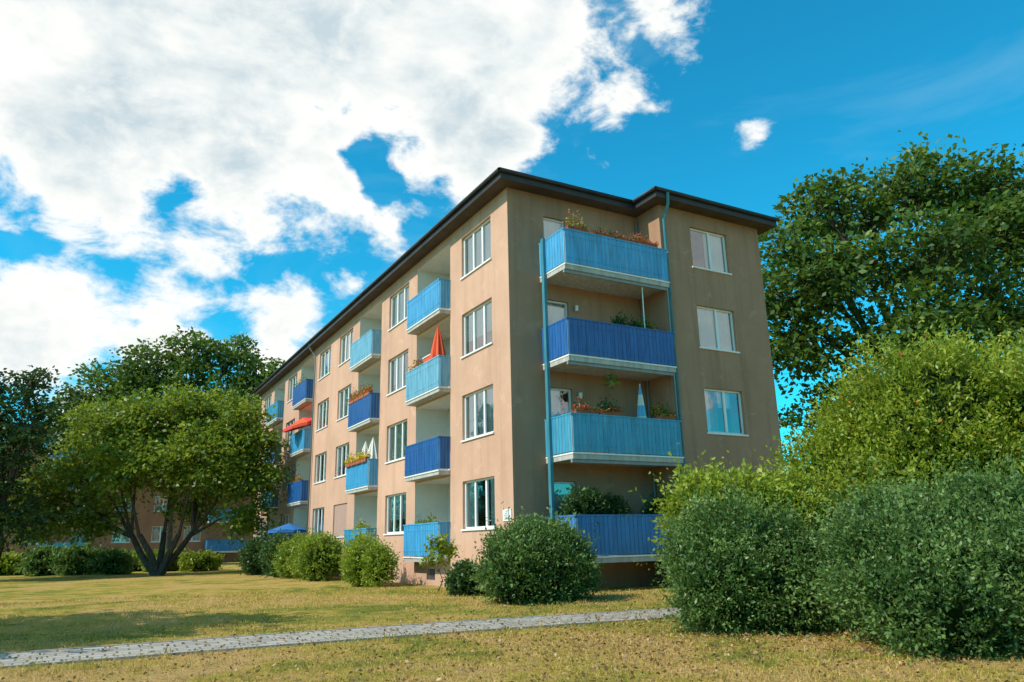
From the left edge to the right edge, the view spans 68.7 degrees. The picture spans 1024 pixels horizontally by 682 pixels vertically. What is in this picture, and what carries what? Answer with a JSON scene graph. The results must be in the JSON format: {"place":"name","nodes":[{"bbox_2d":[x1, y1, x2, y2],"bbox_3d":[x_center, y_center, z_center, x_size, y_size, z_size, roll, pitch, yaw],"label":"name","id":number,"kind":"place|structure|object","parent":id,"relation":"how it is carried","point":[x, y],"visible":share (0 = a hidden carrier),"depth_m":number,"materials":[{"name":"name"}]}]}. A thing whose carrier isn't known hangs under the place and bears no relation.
{"place":"outdoors","nodes":[
{"label":"outdoors","id":0,"kind":"place"},
{"bbox_2d":[258,295,397,536],"bbox_3d":[-5.052,5.496,39.580,8.170,10.890,37.800,7,-17,-28],"label":"window glass","id":1,"kind":"object","parent":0,"point":[346,403],"visible":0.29,"depth_m":39.52,"materials":[{"name":"glass"}]},
{"bbox_2d":[0,562,1023,681],"bbox_3d":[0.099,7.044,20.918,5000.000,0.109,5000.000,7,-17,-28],"label":"ground","id":2,"kind":"structure","parent":0,"point":[227,578],"depth_m":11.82,"materials":[{"name":"green plant"}]},
{"bbox_2d":[0,548,28,575],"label":"shrub","id":3,"kind":"object","parent":2,"relation":"on","point":[8,564],"visible":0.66,"depth_m":48.91,"materials":[{"name":"green plant"}]},
{"bbox_2d":[0,365,76,565],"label":"dark tree","id":4,"kind":"object","parent":2,"relation":"on","point":[20,441],"visible":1,"depth_m":39.75,"materials":[{"name":"green plant"}]},
{"bbox_2d":[13,543,140,576],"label":"shrub","id":5,"kind":"object","parent":2,"relation":"on","point":[69,561],"visible":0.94,"depth_m":45.90,"materials":[{"name":"green plant"}]},
{"bbox_2d":[3,424,255,562],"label":"walls","id":6,"kind":"structure","parent":2,"relation":"on","point":[147,521],"depth_m":75.37,"materials":[{"name":"brown paint"}]},
{"bbox_2d":[38,542,87,553],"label":"balcony","id":7,"kind":"structure","parent":6,"relation":"attached to","point":[67,544],"depth_m":70.20,"materials":[{"name":"paint"}]},
{"bbox_2d":[50,446,81,459],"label":"balcony","id":8,"kind":"structure","parent":6,"relation":"attached to","point":[60,455],"depth_m":71.62,"materials":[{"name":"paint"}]},
{"bbox_2d":[28,435,200,544],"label":"frames","id":9,"kind":"structure","parent":6,"relation":"attached to","point":[152,526],"depth_m":75.33,"materials":[{"name":"white paint"}]},
{"bbox_2d":[32,433,199,541],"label":"curtains","id":10,"kind":"object","parent":6,"relation":"attached to","point":[155,533],"visible":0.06,"depth_m":75.36,"materials":[{"name":"fabric"}]},
{"bbox_2d":[207,510,237,522],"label":"balcony","id":11,"kind":"structure","parent":6,"relation":"attached to","point":[214,518],"depth_m":77.28,"materials":[{"name":"paint"}]},
{"bbox_2d":[204,539,246,552],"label":"balcony","id":12,"kind":"structure","parent":6,"relation":"attached to","point":[222,546],"depth_m":76.77,"materials":[{"name":"paint"}]},
{"bbox_2d":[4,382,298,575],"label":"maple tree","id":13,"kind":"object","parent":2,"relation":"on","point":[118,454],"visible":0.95,"depth_m":43.38,"materials":[{"name":"green plant"}]},
{"bbox_2d":[25,325,284,550],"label":"linden tree","id":14,"kind":"object","parent":2,"relation":"on","point":[198,363],"visible":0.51,"depth_m":67.50,"materials":[{"name":"green plant"}]},
{"bbox_2d":[120,545,224,571],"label":"shrub","id":15,"kind":"object","parent":2,"relation":"on","point":[197,561],"visible":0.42,"depth_m":49.21,"materials":[{"name":"green plant"}]},
{"bbox_2d":[232,528,300,577],"bbox_3d":[-12.125,10.883,38.461,3.350,2.474,7.263,7,-17,-28],"label":"dark hedge shrub","id":16,"kind":"object","parent":2,"relation":"on","point":[256,556],"visible":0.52,"depth_m":38.96,"materials":[{"name":"green plant"}]},
{"bbox_2d":[268,523,305,534],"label":"open parasol","id":17,"kind":"object","parent":2,"relation":"on","point":[288,528],"visible":0.71,"depth_m":41.27,"materials":[{"name":"blue fabric"}]},
{"bbox_2d":[268,526,344,581],"bbox_3d":[-8.999,9.448,33.277,2.979,2.392,6.237,9,-18,-33],"label":"hedge shrub","id":18,"kind":"object","parent":2,"relation":"on","point":[305,556],"visible":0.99,"depth_m":31.59,"materials":[{"name":"green plant"}]},
{"bbox_2d":[332,530,401,587],"bbox_3d":[-5.258,7.743,26.687,2.256,2.053,3.652,7,-17,-28],"label":"young shrub","id":19,"kind":"object","parent":2,"relation":"on","point":[370,563],"visible":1,"depth_m":26.06,"materials":[{"name":"green plant"}]},
{"bbox_2d":[0,600,839,667],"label":"footpath","id":20,"kind":"structure","parent":2,"relation":"on","point":[96,654],"depth_m":11.57,"materials":[{"name":"stone"}]},
{"bbox_2d":[418,533,462,590],"bbox_3d":[-2.159,6.721,22.669,1.371,1.830,1.070,0,-15,-4],"label":"sapling","id":21,"kind":"object","parent":2,"relation":"on","point":[442,547],"visible":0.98,"depth_m":22.68,"materials":[{"name":"green plant"}]},
{"bbox_2d":[440,559,490,596],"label":"ivy shrub","id":22,"kind":"object","parent":2,"relation":"on","point":[455,581],"visible":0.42,"depth_m":20.52,"materials":[{"name":"green plant"}]},
{"bbox_2d":[0,592,1022,681],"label":"fallen leaves","id":23,"kind":"object","parent":2,"relation":"on","point":[713,646],"visible":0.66,"depth_m":9.57,"materials":[{"name":"plant"}]},
{"bbox_2d":[253,188,782,587],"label":"walls","id":24,"kind":"structure","parent":2,"relation":"on","point":[509,455],"depth_m":25.02,"materials":[{"name":"paint"}]},
{"bbox_2d":[261,490,278,512],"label":"balcony","id":25,"kind":"structure","parent":24,"relation":"attached to","point":[274,501],"depth_m":47.53,"materials":[{"name":"paint"}]},
{"bbox_2d":[265,447,280,466],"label":"balcony","id":26,"kind":"structure","parent":24,"relation":"attached to","point":[274,458],"depth_m":48.20,"materials":[{"name":"paint"}]},
{"bbox_2d":[266,400,283,426],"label":"balcony","id":27,"kind":"structure","parent":24,"relation":"attached to","point":[278,410],"depth_m":49.13,"materials":[{"name":"paint"}]},
{"bbox_2d":[286,480,308,506],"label":"balcony","id":28,"kind":"structure","parent":24,"relation":"attached to","point":[297,491],"depth_m":41.76,"materials":[{"name":"paint"}]},
{"bbox_2d":[293,475,301,482],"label":"flower box","id":29,"kind":"object","parent":28,"relation":"on","point":[299,478],"visible":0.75,"depth_m":42.36,"materials":[{"name":"ceramic"}]},
{"bbox_2d":[289,429,310,457],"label":"balcony","id":30,"kind":"structure","parent":24,"relation":"attached to","point":[300,440],"depth_m":42.60,"materials":[{"name":"paint"}]},
{"bbox_2d":[283,418,311,431],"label":"parasol","id":31,"kind":"object","parent":30,"relation":"on","point":[301,422],"visible":0.65,"depth_m":42.67,"materials":[{"name":"red fabric"}]},
{"bbox_2d":[292,379,312,409],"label":"balcony","id":32,"kind":"structure","parent":24,"relation":"attached to","point":[302,393],"depth_m":43.35,"materials":[{"name":"paint"}]},
{"bbox_2d":[343,528,376,553],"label":"balcony","id":33,"kind":"structure","parent":24,"relation":"attached to","point":[348,535],"depth_m":32.28,"materials":[{"name":"paint"}]},
{"bbox_2d":[354,516,370,528],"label":"flower box","id":34,"kind":"object","parent":33,"relation":"on","point":[360,525],"visible":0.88,"depth_m":32.07,"materials":[{"name":"ceramic"}]},
{"bbox_2d":[345,458,377,493],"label":"balcony","id":35,"kind":"structure","parent":24,"relation":"attached to","point":[364,474],"depth_m":32.26,"materials":[{"name":"paint"}]},
{"bbox_2d":[343,449,370,467],"bbox_3d":[-6.849,5.121,33.185,0.610,0.695,2.991,7,-17,-28],"label":"flower box","id":36,"kind":"object","parent":35,"relation":"on","point":[357,459],"visible":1,"depth_m":32.91,"materials":[{"name":"ceramic"}]},
{"bbox_2d":[362,442,368,454],"bbox_3d":[-6.532,5.522,33.325,0.591,2.100,0.591,7,-17,-28],"label":"closed parasol","id":37,"kind":"object","parent":35,"relation":"on","point":[365,446],"visible":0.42,"depth_m":33.42,"materials":[{"name":"white fabric"}]},
{"bbox_2d":[367,438,377,485],"bbox_3d":[-6.045,5.261,32.491,0.591,2.150,0.591,7,-17,-28],"label":"closed parasol","id":38,"kind":"object","parent":35,"relation":"on","point":[373,451],"visible":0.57,"depth_m":32.51,"materials":[{"name":"white fabric"}]},
{"bbox_2d":[347,392,379,431],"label":"balcony","id":39,"kind":"structure","parent":24,"relation":"attached to","point":[364,411],"depth_m":33.10,"materials":[{"name":"paint"}]},
{"bbox_2d":[347,381,373,404],"bbox_3d":[-6.883,2.126,34.022,0.531,1.114,3.052,7,-17,-28],"label":"flower box","id":40,"kind":"object","parent":39,"relation":"on","point":[355,396],"visible":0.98,"depth_m":33.71,"materials":[{"name":"ceramic"}]},
{"bbox_2d":[349,329,381,371],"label":"balcony","id":41,"kind":"structure","parent":24,"relation":"attached to","point":[365,347],"depth_m":33.90,"materials":[{"name":"paint"}]},
{"bbox_2d":[266,244,485,556],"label":"loggias","id":42,"kind":"object","parent":24,"relation":"attached to","point":[432,421],"visible":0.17,"depth_m":30.17,"materials":[{"name":"paint"}]},
{"bbox_2d":[422,354,429,361],"bbox_3d":[-3.194,0.911,28.796,0.040,0.790,1.250,7,-17,-28],"label":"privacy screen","id":43,"kind":"object","parent":42,"relation":"attached to","point":[426,358],"visible":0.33,"depth_m":29.05,"materials":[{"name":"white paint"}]},
{"bbox_2d":[403,522,449,562],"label":"balcony","id":44,"kind":"structure","parent":24,"relation":"attached to","point":[415,536],"depth_m":26.05,"materials":[{"name":"paint"}]},
{"bbox_2d":[415,509,438,523],"bbox_3d":[-3.006,6.222,26.131,0.448,0.685,1.841,7,-17,-28],"label":"flower box","id":45,"kind":"object","parent":44,"relation":"on","point":[424,521],"visible":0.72,"depth_m":25.96,"materials":[{"name":"ceramic"}]},
{"bbox_2d":[404,436,449,481],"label":"balcony","id":46,"kind":"structure","parent":24,"relation":"attached to","point":[427,455],"depth_m":26.27,"materials":[{"name":"paint"}]},
{"bbox_2d":[405,355,449,406],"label":"balcony","id":47,"kind":"structure","parent":24,"relation":"attached to","point":[424,378],"depth_m":27.04,"materials":[{"name":"paint"}]},
{"bbox_2d":[408,357,423,370],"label":"flower box","id":48,"kind":"object","parent":47,"relation":"on","point":[416,362],"visible":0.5,"depth_m":28.42,"materials":[{"name":"ceramic"}]},
{"bbox_2d":[430,325,445,358],"bbox_3d":[-2.687,0.631,27.235,0.554,2.500,0.554,7,-17,-28],"label":"closed parasol","id":49,"kind":"object","parent":47,"relation":"on","point":[438,348],"visible":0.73,"depth_m":27.23,"materials":[{"name":"red fabric"}]},
{"bbox_2d":[406,278,449,334],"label":"balcony","id":50,"kind":"structure","parent":24,"relation":"attached to","point":[426,306],"depth_m":27.82,"materials":[{"name":"paint"}]},
{"bbox_2d":[306,192,685,533],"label":"downpipes","id":51,"kind":"object","parent":24,"relation":"attached to","point":[671,307],"visible":0.66,"depth_m":24.93,"materials":[{"name":"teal metal"}]},
{"bbox_2d":[258,217,748,579],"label":"window frames","id":52,"kind":"structure","parent":24,"relation":"attached to","point":[475,349],"depth_m":26.01,"materials":[{"name":"white plastic"}]},
{"bbox_2d":[503,509,511,520],"bbox_3d":[-0.142,5.054,21.779,0.024,0.340,0.500,7,-17,-28],"label":"house sign","id":53,"kind":"object","parent":24,"relation":"attached to","point":[506,513],"visible":0.83,"depth_m":21.77,"materials":[{"name":"grey metal"}]},
{"bbox_2d":[254,171,776,395],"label":"roof","id":54,"kind":"structure","parent":24,"relation":"on","point":[489,191],"depth_m":26.40,"materials":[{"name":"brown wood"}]},
{"bbox_2d":[253,167,779,392],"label":"gutters","id":55,"kind":"object","parent":54,"relation":"attached to","point":[470,195],"visible":1,"depth_m":25.92,"materials":[{"name":"black metal"}]},
{"bbox_2d":[333,220,740,536],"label":"curtains","id":56,"kind":"object","parent":24,"relation":"attached to","point":[556,313],"visible":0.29,"depth_m":25.44,"materials":[{"name":"fabric"}]},
{"bbox_2d":[405,234,729,579],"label":"dark rooms","id":57,"kind":"object","parent":24,"relation":"in","point":[698,254],"depth_m":26.30,"materials":[{"name":"grey"}]},
{"bbox_2d":[463,499,607,605],"bbox_3d":[0.592,5.115,18.232,3.375,2.482,3.614,-3,-15,6],"label":"round shrub","id":58,"kind":"object","parent":2,"relation":"on","point":[526,561],"visible":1,"depth_m":17.49,"materials":[{"name":"green plant"}]},
{"bbox_2d":[557,485,633,591],"bbox_3d":[2.434,5.655,21.611,2.652,3.043,1.440,7,-17,-28],"label":"balcony shrub","id":59,"kind":"object","parent":2,"relation":"on","point":[588,501],"visible":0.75,"depth_m":21.50,"materials":[{"name":"green plant"}]},
{"bbox_2d":[540,238,682,519],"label":"balcony supports","id":60,"kind":"object","parent":2,"relation":"on","point":[547,380],"visible":0.66,"depth_m":22.83,"materials":[{"name":"teal metal"}]},
{"bbox_2d":[538,227,669,298],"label":"end balcony","id":61,"kind":"structure","parent":60,"relation":"attached to","point":[597,252],"depth_m":23.76,"materials":[{"name":"paint"}]},
{"bbox_2d":[562,208,588,232],"bbox_3d":[2.008,-3.760,23.426,0.898,0.882,0.484,7,-17,-28],"label":"flower box","id":62,"kind":"object","parent":61,"relation":"on","point":[575,227],"visible":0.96,"depth_m":23.35,"materials":[{"name":"ceramic"}]},
{"bbox_2d":[590,223,636,242],"bbox_3d":[3.290,-3.444,24.096,1.822,0.604,0.517,7,-17,-28],"label":"flower box","id":63,"kind":"object","parent":61,"relation":"on","point":[604,233],"visible":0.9,"depth_m":23.98,"materials":[{"name":"ceramic"}]},
{"bbox_2d":[632,232,658,247],"bbox_3d":[4.386,-3.300,24.761,0.992,0.583,0.548,7,-17,-28],"label":"flower box","id":64,"kind":"object","parent":61,"relation":"on","point":[642,241],"visible":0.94,"depth_m":24.60,"materials":[{"name":"ceramic"}]},
{"bbox_2d":[548,514,666,562],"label":"end balcony","id":65,"kind":"structure","parent":60,"relation":"attached to","point":[621,538],"depth_m":21.32,"materials":[{"name":"paint"}]},
{"bbox_2d":[541,317,676,380],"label":"end balcony","id":66,"kind":"structure","parent":60,"relation":"attached to","point":[599,340],"depth_m":22.95,"materials":[{"name":"paint"}]},
{"bbox_2d":[601,369,621,390],"bbox_3d":[3.037,1.203,22.932,0.626,0.762,0.712,-4,-15,11],"label":"hanging basket","id":67,"kind":"object","parent":66,"relation":"hanging from","point":[611,382],"visible":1,"depth_m":22.84,"materials":[{"name":"green plant"}]},
{"bbox_2d":[544,412,683,466],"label":"end balcony","id":68,"kind":"structure","parent":60,"relation":"attached to","point":[608,435],"depth_m":22.14,"materials":[{"name":"paint"}]},
{"bbox_2d":[572,396,623,415],"bbox_3d":[2.521,1.977,22.135,1.803,0.591,0.481,7,-17,-28],"label":"flower box","id":69,"kind":"object","parent":68,"relation":"on","point":[595,410],"visible":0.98,"depth_m":21.98,"materials":[{"name":"ceramic"}]},
{"bbox_2d":[637,384,646,454],"bbox_3d":[4.020,2.457,23.174,0.296,2.300,0.296,7,-17,-28],"label":"closed parasol","id":70,"kind":"object","parent":68,"relation":"on","point":[641,411],"visible":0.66,"depth_m":23.22,"materials":[{"name":"blue fabric"}]},
{"bbox_2d":[652,408,676,419],"bbox_3d":[4.763,2.307,23.337,0.910,0.482,0.521,7,-17,-28],"label":"flower box","id":71,"kind":"object","parent":68,"relation":"on","point":[670,416],"visible":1,"depth_m":23.23,"materials":[{"name":"ceramic"}]},
{"bbox_2d":[640,488,669,586],"bbox_3d":[5.308,5.880,22.409,2.870,3.000,1.978,-7,-16,20],"label":"balcony shrub","id":72,"kind":"object","parent":2,"relation":"on","point":[647,506],"visible":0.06,"depth_m":22.67,"materials":[{"name":"green plant"}]},
{"bbox_2d":[628,443,849,591],"bbox_3d":[4.141,3.311,13.177,4.088,3.129,2.878,-3,-15,8],"label":"elder shrub","id":73,"kind":"object","parent":2,"relation":"on","point":[787,483],"visible":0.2,"depth_m":13.11,"materials":[{"name":"green plant"}]},
{"bbox_2d":[633,467,851,637],"bbox_3d":[3.627,3.329,12.095,3.500,2.568,3.499,7,-17,-28],"label":"privet shrub","id":74,"kind":"object","parent":2,"relation":"on","point":[727,571],"visible":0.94,"depth_m":11.19,"materials":[{"name":"green plant"}]},
{"bbox_2d":[751,301,1023,617],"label":"laburnum shrub","id":75,"kind":"object","parent":2,"relation":"on","point":[910,410],"visible":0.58,"depth_m":13.47,"materials":[{"name":"green plant"}]},
{"bbox_2d":[758,130,1023,450],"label":"oak tree","id":76,"kind":"object","parent":2,"relation":"on","point":[984,222],"visible":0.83,"depth_m":33.24,"materials":[{"name":"green plant"}]},
{"bbox_2d":[770,436,1023,667],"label":"privet shrub","id":77,"kind":"object","parent":2,"relation":"on","point":[914,569],"visible":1,"depth_m":9.05,"materials":[{"name":"green plant"}]},
{"bbox_2d":[0,0,1023,469],"label":"sky","id":78,"kind":"structure","parent":0,"point":[221,169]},
{"bbox_3d":[3.949,0.363,23.782,1.800,0.940,0.500,7,-17,-28],"label":"plant stand","id":79,"kind":"object","parent":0,"visible":0},
{"bbox_2d":[610,311,628,325],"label":"potted plant","id":80,"kind":"object","parent":79,"relation":"on","point":[617,320],"visible":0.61,"depth_m":23.56,"materials":[{"name":"green plant"}]},
{"bbox_2d":[626,315,645,326],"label":"potted plant","id":81,"kind":"object","parent":79,"relation":"on","point":[636,323],"visible":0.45,"depth_m":23.86,"materials":[{"name":"green plant"}]},
{"bbox_2d":[637,316,664,330],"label":"potted plant","id":82,"kind":"object","parent":79,"relation":"on","point":[647,325],"visible":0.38,"depth_m":24.35,"materials":[{"name":"green plant"}]},
{"bbox_3d":[2.810,2.976,22.386,0.550,0.940,0.500,7,-17,-28],"label":"plant stand","id":83,"kind":"object","parent":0,"visible":0},
{"bbox_2d":[596,395,616,411],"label":"potted plant","id":84,"kind":"object","parent":83,"relation":"on","point":[601,406],"visible":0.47,"depth_m":22.48,"materials":[{"name":"green plant"}]},
{"bbox_3d":[4.665,3.206,23.397,0.500,0.940,0.500,7,-17,-28],"label":"plant stand","id":85,"kind":"object","parent":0,"visible":0},
{"bbox_2d":[645,402,670,417],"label":"potted plant","id":86,"kind":"object","parent":85,"relation":"on","point":[660,410],"visible":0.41,"depth_m":23.68,"materials":[{"name":"green plant"}]}
]}

